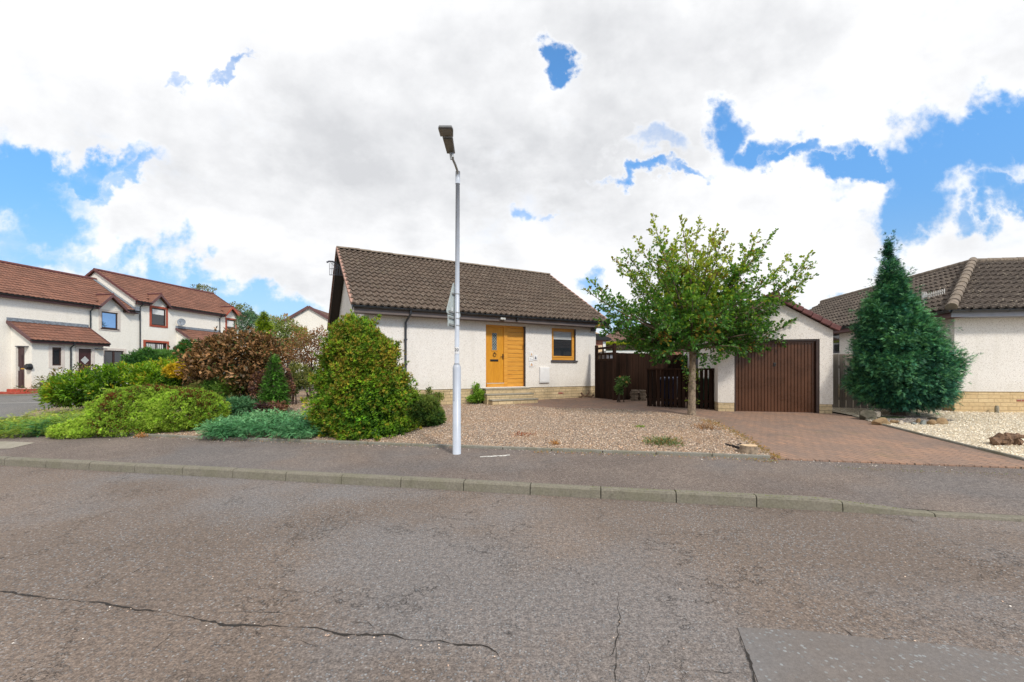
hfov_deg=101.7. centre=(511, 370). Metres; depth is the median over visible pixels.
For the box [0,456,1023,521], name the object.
kerb
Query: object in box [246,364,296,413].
purple shrub
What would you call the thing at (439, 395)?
wall weed
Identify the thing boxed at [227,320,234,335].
window
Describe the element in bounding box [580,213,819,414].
oak tree
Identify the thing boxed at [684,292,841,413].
garage
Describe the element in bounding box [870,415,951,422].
grey gravel ring
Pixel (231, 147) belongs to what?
sky
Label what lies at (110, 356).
window
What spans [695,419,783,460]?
dry moss
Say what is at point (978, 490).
pavement
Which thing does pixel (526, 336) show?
bungalow
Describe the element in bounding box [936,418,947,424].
rock
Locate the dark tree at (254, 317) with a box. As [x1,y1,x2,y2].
[232,309,258,338]
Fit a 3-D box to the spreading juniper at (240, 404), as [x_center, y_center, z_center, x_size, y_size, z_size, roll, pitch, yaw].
[-7.914,0.978,11.831,2.241,0.797,1.632,0,0,44]
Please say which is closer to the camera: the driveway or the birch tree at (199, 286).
the driveway
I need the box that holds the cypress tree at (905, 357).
[837,230,982,415]
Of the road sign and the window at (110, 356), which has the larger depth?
the window at (110, 356)
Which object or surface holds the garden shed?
on the ground at (771, 458)
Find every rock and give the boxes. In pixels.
[859,410,876,419]
[871,417,890,424]
[927,419,936,424]
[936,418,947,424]
[989,432,1023,444]
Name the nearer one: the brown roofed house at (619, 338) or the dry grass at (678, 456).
the dry grass at (678, 456)
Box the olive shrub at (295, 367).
[286,361,312,404]
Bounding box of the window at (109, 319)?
[101,311,118,329]
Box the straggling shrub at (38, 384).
[13,362,94,406]
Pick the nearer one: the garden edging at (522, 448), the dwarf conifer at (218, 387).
the garden edging at (522, 448)
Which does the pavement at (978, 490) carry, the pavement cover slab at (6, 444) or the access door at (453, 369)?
the pavement cover slab at (6, 444)
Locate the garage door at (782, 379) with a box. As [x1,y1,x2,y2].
[736,341,814,412]
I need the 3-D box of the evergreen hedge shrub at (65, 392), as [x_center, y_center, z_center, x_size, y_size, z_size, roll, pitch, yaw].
[-12.022,0.422,13.422,4.591,1.848,2.988,0,0,0]
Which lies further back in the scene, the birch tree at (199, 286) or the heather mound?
the birch tree at (199, 286)
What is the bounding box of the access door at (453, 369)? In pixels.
[453,369,454,399]
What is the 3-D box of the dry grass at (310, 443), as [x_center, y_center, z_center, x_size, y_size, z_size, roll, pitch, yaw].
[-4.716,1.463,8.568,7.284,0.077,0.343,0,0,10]
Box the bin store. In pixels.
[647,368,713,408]
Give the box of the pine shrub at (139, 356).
[120,337,196,364]
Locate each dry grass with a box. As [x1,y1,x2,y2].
[167,436,432,447]
[534,450,777,462]
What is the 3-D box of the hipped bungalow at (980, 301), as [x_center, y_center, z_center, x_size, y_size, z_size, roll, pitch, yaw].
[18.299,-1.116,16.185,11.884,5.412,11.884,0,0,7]
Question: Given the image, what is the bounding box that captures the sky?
[0,0,1023,334]
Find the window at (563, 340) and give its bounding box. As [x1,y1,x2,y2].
[551,328,577,361]
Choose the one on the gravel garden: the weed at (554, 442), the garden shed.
the weed at (554, 442)
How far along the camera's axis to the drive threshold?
6.64 m
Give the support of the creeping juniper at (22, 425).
on the ground at (771, 458)
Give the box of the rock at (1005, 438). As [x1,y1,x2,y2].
[989,432,1023,444]
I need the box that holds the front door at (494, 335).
[486,327,503,383]
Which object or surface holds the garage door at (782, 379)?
in the garage
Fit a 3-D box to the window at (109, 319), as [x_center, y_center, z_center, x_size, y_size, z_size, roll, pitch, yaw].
[-24.027,-2.951,24.894,0.140,1.036,0.976,0,0,10]
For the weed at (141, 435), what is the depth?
9.24 m
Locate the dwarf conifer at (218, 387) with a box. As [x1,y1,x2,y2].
[184,375,246,412]
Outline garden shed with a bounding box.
[598,351,648,358]
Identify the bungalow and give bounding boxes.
[326,246,610,404]
[809,257,1023,412]
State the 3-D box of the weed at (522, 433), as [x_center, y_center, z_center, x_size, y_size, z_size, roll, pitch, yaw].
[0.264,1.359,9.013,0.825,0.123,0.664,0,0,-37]
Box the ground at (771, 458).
[249,378,1023,515]
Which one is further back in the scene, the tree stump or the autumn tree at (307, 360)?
the autumn tree at (307, 360)
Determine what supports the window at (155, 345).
in the terraced house at (171, 315)
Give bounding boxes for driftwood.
[725,443,740,448]
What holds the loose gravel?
on the gravel garden
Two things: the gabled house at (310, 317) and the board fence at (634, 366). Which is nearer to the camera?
the board fence at (634, 366)
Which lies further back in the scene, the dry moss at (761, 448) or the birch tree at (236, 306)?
the birch tree at (236, 306)
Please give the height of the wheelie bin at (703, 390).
0.919 m
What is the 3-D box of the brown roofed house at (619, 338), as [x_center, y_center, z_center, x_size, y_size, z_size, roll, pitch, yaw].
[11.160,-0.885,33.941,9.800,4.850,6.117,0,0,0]
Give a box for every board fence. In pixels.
[616,353,687,399]
[832,354,943,409]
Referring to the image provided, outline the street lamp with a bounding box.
[438,125,460,454]
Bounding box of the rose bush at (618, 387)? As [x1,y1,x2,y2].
[614,376,630,401]
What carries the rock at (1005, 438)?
on the cream gravel bed
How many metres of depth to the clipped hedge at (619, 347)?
25.12 m
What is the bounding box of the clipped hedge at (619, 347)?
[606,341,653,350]
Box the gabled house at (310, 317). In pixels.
[275,306,328,371]
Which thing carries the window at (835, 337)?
in the hipped bungalow at (980, 301)
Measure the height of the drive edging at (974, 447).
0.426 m
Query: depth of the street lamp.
7.43 m
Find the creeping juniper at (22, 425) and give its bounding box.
[0,406,90,437]
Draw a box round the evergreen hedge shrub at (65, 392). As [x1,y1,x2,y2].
[31,355,195,409]
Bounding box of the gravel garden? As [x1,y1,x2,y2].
[0,389,771,456]
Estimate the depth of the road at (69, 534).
3.24 m
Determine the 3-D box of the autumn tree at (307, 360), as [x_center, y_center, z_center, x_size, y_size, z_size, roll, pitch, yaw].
[-9.811,-0.552,20.239,2.229,3.442,2.902,0,0,-40]
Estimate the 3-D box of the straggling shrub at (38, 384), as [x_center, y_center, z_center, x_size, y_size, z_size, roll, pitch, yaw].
[-15.541,0.503,14.334,1.987,1.613,1.157,0,0,-16]
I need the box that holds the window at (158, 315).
[152,308,166,326]
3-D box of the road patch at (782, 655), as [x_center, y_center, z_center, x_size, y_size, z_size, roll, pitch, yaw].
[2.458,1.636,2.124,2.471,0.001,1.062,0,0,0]
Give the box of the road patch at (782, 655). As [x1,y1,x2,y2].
[738,627,1023,681]
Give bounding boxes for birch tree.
[191,283,216,293]
[229,301,257,325]
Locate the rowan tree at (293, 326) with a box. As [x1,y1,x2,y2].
[270,313,314,368]
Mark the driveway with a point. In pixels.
(814, 435)
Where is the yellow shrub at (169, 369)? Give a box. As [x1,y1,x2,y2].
[160,362,193,409]
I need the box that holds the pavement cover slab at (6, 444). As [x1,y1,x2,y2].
[0,441,32,448]
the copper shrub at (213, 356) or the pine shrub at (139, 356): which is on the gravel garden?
the copper shrub at (213, 356)
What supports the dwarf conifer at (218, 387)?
on the ground at (771, 458)
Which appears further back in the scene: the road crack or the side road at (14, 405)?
the side road at (14, 405)
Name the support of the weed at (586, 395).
on the driveway
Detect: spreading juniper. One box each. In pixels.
[191,406,326,440]
[213,395,260,417]
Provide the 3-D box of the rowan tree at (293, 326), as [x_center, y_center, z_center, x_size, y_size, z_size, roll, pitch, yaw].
[-12.645,-1.029,23.422,2.301,4.337,3.248,0,0,0]
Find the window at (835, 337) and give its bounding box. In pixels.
[833,334,838,352]
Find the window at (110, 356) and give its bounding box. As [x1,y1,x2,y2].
[104,350,122,365]
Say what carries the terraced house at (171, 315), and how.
on the ground at (771, 458)
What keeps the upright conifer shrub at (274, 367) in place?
on the gravel garden
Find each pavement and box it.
[0,393,98,434]
[0,433,1023,514]
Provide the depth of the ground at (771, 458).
7.68 m
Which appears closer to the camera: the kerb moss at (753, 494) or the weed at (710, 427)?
the kerb moss at (753, 494)
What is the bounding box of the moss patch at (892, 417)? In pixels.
[881,416,905,417]
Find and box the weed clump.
[632,434,689,446]
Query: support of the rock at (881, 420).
on the cream gravel bed
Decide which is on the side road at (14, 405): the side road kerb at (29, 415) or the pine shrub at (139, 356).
the side road kerb at (29, 415)
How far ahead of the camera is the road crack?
2.65 m
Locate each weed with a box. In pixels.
[134,432,147,437]
[425,387,445,401]
[466,381,485,403]
[503,431,536,436]
[549,439,560,444]
[580,390,593,397]
[686,419,721,429]
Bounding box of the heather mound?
[45,382,231,438]
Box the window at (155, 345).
[146,342,166,348]
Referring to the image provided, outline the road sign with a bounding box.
[446,283,459,327]
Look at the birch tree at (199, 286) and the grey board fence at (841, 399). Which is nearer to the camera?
the grey board fence at (841, 399)
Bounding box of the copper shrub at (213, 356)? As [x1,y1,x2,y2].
[167,325,293,411]
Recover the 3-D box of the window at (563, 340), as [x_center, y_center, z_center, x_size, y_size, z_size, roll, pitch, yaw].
[1.999,-0.968,16.195,1.230,1.297,0.210,0,0,-28]
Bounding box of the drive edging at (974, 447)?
[852,415,1023,460]
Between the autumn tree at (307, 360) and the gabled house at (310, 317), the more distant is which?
the gabled house at (310, 317)
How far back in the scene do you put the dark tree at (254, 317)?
26.43 m
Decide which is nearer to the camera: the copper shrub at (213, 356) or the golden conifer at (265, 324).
the copper shrub at (213, 356)
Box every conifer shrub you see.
[256,354,290,413]
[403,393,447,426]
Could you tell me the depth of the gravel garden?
9.38 m
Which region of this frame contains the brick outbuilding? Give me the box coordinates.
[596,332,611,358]
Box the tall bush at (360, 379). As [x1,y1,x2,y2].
[299,309,422,440]
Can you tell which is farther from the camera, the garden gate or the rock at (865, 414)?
the garden gate
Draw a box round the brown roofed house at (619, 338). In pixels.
[606,331,682,354]
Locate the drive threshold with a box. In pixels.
[773,457,1023,468]
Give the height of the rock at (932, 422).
0.154 m
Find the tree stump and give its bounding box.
[739,444,758,453]
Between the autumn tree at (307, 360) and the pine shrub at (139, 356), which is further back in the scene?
the autumn tree at (307, 360)
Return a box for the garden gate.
[595,343,615,399]
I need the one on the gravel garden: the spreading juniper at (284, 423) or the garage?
the spreading juniper at (284, 423)
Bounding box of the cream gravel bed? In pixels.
[833,405,1023,456]
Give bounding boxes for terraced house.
[0,260,140,393]
[84,268,244,358]
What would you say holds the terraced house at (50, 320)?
on the ground at (771, 458)
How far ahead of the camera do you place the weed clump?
7.96 m
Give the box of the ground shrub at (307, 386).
[292,372,317,397]
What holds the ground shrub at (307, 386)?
on the ground at (771, 458)
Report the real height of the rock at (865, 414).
0.326 m
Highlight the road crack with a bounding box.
[0,557,927,681]
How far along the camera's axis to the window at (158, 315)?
27.78 m
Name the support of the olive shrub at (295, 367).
on the ground at (771, 458)
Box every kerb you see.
[0,395,121,418]
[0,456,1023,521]
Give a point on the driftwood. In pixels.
(736, 447)
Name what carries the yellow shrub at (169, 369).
on the ground at (771, 458)
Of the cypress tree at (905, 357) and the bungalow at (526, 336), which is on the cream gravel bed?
the cypress tree at (905, 357)
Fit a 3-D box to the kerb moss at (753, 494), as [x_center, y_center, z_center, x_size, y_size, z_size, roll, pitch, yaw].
[2.726,1.527,5.042,3.507,0.108,0.054,0,0,11]
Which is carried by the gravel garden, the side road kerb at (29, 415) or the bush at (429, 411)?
the bush at (429, 411)
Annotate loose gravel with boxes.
[112,399,773,456]
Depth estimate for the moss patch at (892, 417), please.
10.40 m
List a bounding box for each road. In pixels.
[0,386,312,417]
[0,465,1023,681]
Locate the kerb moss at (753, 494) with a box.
[592,486,892,507]
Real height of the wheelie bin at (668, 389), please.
0.920 m
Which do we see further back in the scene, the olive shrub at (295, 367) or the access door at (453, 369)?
the olive shrub at (295, 367)
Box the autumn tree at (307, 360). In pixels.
[282,325,327,391]
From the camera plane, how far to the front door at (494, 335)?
14.91 m
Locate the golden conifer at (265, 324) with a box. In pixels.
[254,310,274,335]
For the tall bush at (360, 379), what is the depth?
8.87 m
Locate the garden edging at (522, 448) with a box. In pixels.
[117,433,769,458]
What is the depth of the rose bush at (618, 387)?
14.52 m
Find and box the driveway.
[514,397,1023,465]

